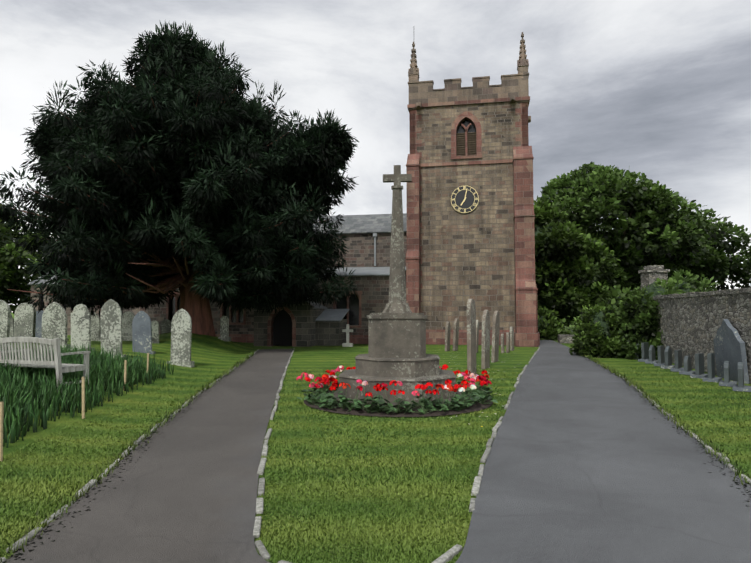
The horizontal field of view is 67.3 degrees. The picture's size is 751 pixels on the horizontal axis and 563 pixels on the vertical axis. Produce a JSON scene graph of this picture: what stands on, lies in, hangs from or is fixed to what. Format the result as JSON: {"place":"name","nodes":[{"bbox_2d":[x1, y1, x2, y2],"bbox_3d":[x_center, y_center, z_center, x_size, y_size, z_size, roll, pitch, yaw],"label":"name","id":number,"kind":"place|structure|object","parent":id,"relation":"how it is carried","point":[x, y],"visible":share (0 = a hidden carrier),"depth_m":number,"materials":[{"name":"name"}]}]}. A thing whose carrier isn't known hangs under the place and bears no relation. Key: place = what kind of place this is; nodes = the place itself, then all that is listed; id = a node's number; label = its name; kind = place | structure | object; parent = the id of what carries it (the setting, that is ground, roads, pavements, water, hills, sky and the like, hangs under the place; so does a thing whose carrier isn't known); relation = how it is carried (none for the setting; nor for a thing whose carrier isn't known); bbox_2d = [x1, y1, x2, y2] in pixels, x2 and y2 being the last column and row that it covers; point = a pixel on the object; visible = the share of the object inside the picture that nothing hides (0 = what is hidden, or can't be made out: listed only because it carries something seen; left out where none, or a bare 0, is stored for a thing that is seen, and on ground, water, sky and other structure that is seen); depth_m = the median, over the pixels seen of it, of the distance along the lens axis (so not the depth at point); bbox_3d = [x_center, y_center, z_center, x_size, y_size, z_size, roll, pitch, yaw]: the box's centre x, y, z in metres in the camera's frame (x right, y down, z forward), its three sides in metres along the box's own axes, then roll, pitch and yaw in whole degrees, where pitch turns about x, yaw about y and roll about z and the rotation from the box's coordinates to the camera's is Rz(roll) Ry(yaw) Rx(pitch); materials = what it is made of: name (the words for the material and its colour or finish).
{"place":"outdoors","nodes":[
{"label":"outdoors","id":0,"kind":"place"},
{"bbox_2d":[0,342,174,447],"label":"plants","id":1,"kind":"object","parent":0,"point":[43,393],"depth_m":9.56,"materials":[{"name":"green plant"}]},
{"bbox_2d":[27,32,539,346],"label":"church","id":2,"kind":"structure","parent":0,"point":[468,223],"depth_m":28.21,"materials":[{"name":"stone"}]},
{"bbox_2d":[0,312,750,562],"bbox_3d":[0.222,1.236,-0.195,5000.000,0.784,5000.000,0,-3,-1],"label":"ground","id":3,"kind":"structure","parent":0,"point":[211,352],"depth_m":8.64,"materials":[{"name":"green plant"}]},
{"bbox_2d":[0,204,60,313],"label":"tree","id":4,"kind":"object","parent":3,"relation":"on","point":[10,260],"depth_m":52.81,"materials":[{"name":"green plant"}]},
{"bbox_2d":[0,337,90,391],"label":"bench","id":5,"kind":"object","parent":3,"relation":"on","point":[56,364],"visible":0.92,"depth_m":9.81,"materials":[{"name":"grey wood"}]},
{"bbox_2d":[0,353,148,461],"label":"stakes","id":6,"kind":"object","parent":3,"relation":"on","point":[83,413],"visible":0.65,"depth_m":8.34,"materials":[{"name":"beige wood"}]},
{"bbox_2d":[0,299,230,367],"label":"headstones","id":7,"kind":"object","parent":3,"relation":"on","point":[112,324],"visible":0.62,"depth_m":18.18,"materials":[{"name":"stone"}]},
{"bbox_2d":[0,21,358,336],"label":"yew","id":8,"kind":"object","parent":3,"relation":"on","point":[233,138],"depth_m":21.55,"materials":[{"name":"green plant"}]},
{"bbox_2d":[342,324,352,346],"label":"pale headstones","id":9,"kind":"object","parent":3,"relation":"on","point":[347,330],"visible":1,"depth_m":26.37,"materials":[{"name":"grey stone"}]},
{"bbox_2d":[1,347,750,562],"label":"kerbs","id":10,"kind":"structure","parent":3,"relation":"on","point":[449,554],"depth_m":5.36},
{"bbox_2d":[4,340,750,562],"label":"paths","id":11,"kind":"structure","parent":3,"relation":"on","point":[589,461],"depth_m":5.16,"materials":[{"name":"grey asphalt"}]},
{"bbox_2d":[3,353,750,562],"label":"edge debris","id":12,"kind":"object","parent":11,"relation":"on","point":[736,483],"visible":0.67,"depth_m":5.77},
{"bbox_2d":[35,310,750,391],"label":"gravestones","id":13,"kind":"object","parent":3,"relation":"on","point":[141,333],"visible":0.6,"depth_m":17.73,"materials":[{"name":"grey stone"}]},
{"bbox_2d":[296,165,497,416],"bbox_3d":[0.420,0.006,10.555,3.596,4.360,3.561,0,-3,4],"label":"memorial","id":14,"kind":"object","parent":3,"relation":"on","point":[396,371],"visible":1,"depth_m":9.83,"materials":[{"name":"stone"}]},
{"bbox_2d":[445,299,513,374],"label":"gravestones","id":15,"kind":"object","parent":3,"relation":"on","point":[472,334],"visible":0.85,"depth_m":16.33,"materials":[{"name":"grey stone"}]},
{"bbox_2d":[537,306,572,340],"bbox_3d":[9.712,2.757,34.087,4.409,2.529,4.179,0,-3,-1],"label":"bush","id":16,"kind":"object","parent":3,"relation":"on","point":[554,330],"depth_m":33.19,"materials":[{"name":"green plant"}]},
{"bbox_2d":[534,195,620,327],"bbox_3d":[11.636,-1.125,41.256,11.916,10.317,9.447,0,-3,-1],"label":"tree","id":17,"kind":"object","parent":3,"relation":"on","point":[568,241],"depth_m":38.50,"materials":[{"name":"green plant"}]},
{"bbox_2d":[569,304,625,357],"bbox_3d":[8.185,2.046,20.787,2.048,2.441,2.226,0,-3,-1],"label":"clipped bush","id":18,"kind":"object","parent":3,"relation":"on","point":[608,347],"depth_m":20.44,"materials":[{"name":"green plant"}]},
{"bbox_2d":[576,284,637,327],"bbox_3d":[13.486,2.082,30.116,5.795,3.886,5.626,0,-3,-1],"label":"bush","id":19,"kind":"object","parent":3,"relation":"on","point":[614,292],"depth_m":29.80,"materials":[{"name":"green plant"}]},
{"bbox_2d":[558,265,669,342],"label":"gate pillar","id":20,"kind":"structure","parent":3,"relation":"on","point":[650,274],"depth_m":23.98,"materials":[{"name":"grey stone"}]},
{"bbox_2d":[538,162,730,302],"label":"tree","id":21,"kind":"object","parent":3,"relation":"on","point":[604,191],"depth_m":41.92,"materials":[{"name":"green plant"}]},
{"bbox_2d":[610,208,750,289],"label":"tree","id":22,"kind":"object","parent":3,"relation":"on","point":[720,266],"depth_m":46.88,"materials":[{"name":"green plant"}]},
{"bbox_2d":[653,287,750,383],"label":"wall","id":23,"kind":"structure","parent":3,"relation":"on","point":[690,323],"depth_m":15.47,"materials":[{"name":"grey stone"}]},
{"bbox_2d":[613,278,684,359],"bbox_3d":[10.040,1.706,20.231,3.208,3.630,3.956,0,-3,-1],"label":"ivy bush","id":24,"kind":"object","parent":23,"relation":"attached to","point":[645,320],"depth_m":19.70,"materials":[{"name":"green plant"}]},
{"bbox_2d":[660,269,720,292],"bbox_3d":[11.611,1.596,21.633,4.296,4.122,4.140,0,-3,-1],"label":"ivy bush","id":25,"kind":"object","parent":23,"relation":"attached to","point":[693,282],"depth_m":21.26,"materials":[{"name":"green plant"}]},
{"bbox_2d":[713,319,748,383],"bbox_3d":[8.452,1.623,13.485,0.201,1.453,1.500,-1,-3,11],"label":"headstone","id":26,"kind":"object","parent":3,"relation":"on","point":[729,343],"visible":0.91,"depth_m":13.33,"materials":[{"name":"stone"}]},
{"bbox_2d":[0,0,750,311],"label":"sky","id":27,"kind":"structure","parent":0,"point":[658,89],"materials":[{"name":"grey"}]},
{"bbox_2d":[635,342,743,387],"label":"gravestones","id":28,"kind":"object","parent":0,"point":[648,352],"visible":0.9,"depth_m":14.66,"materials":[{"name":"grey stone"}]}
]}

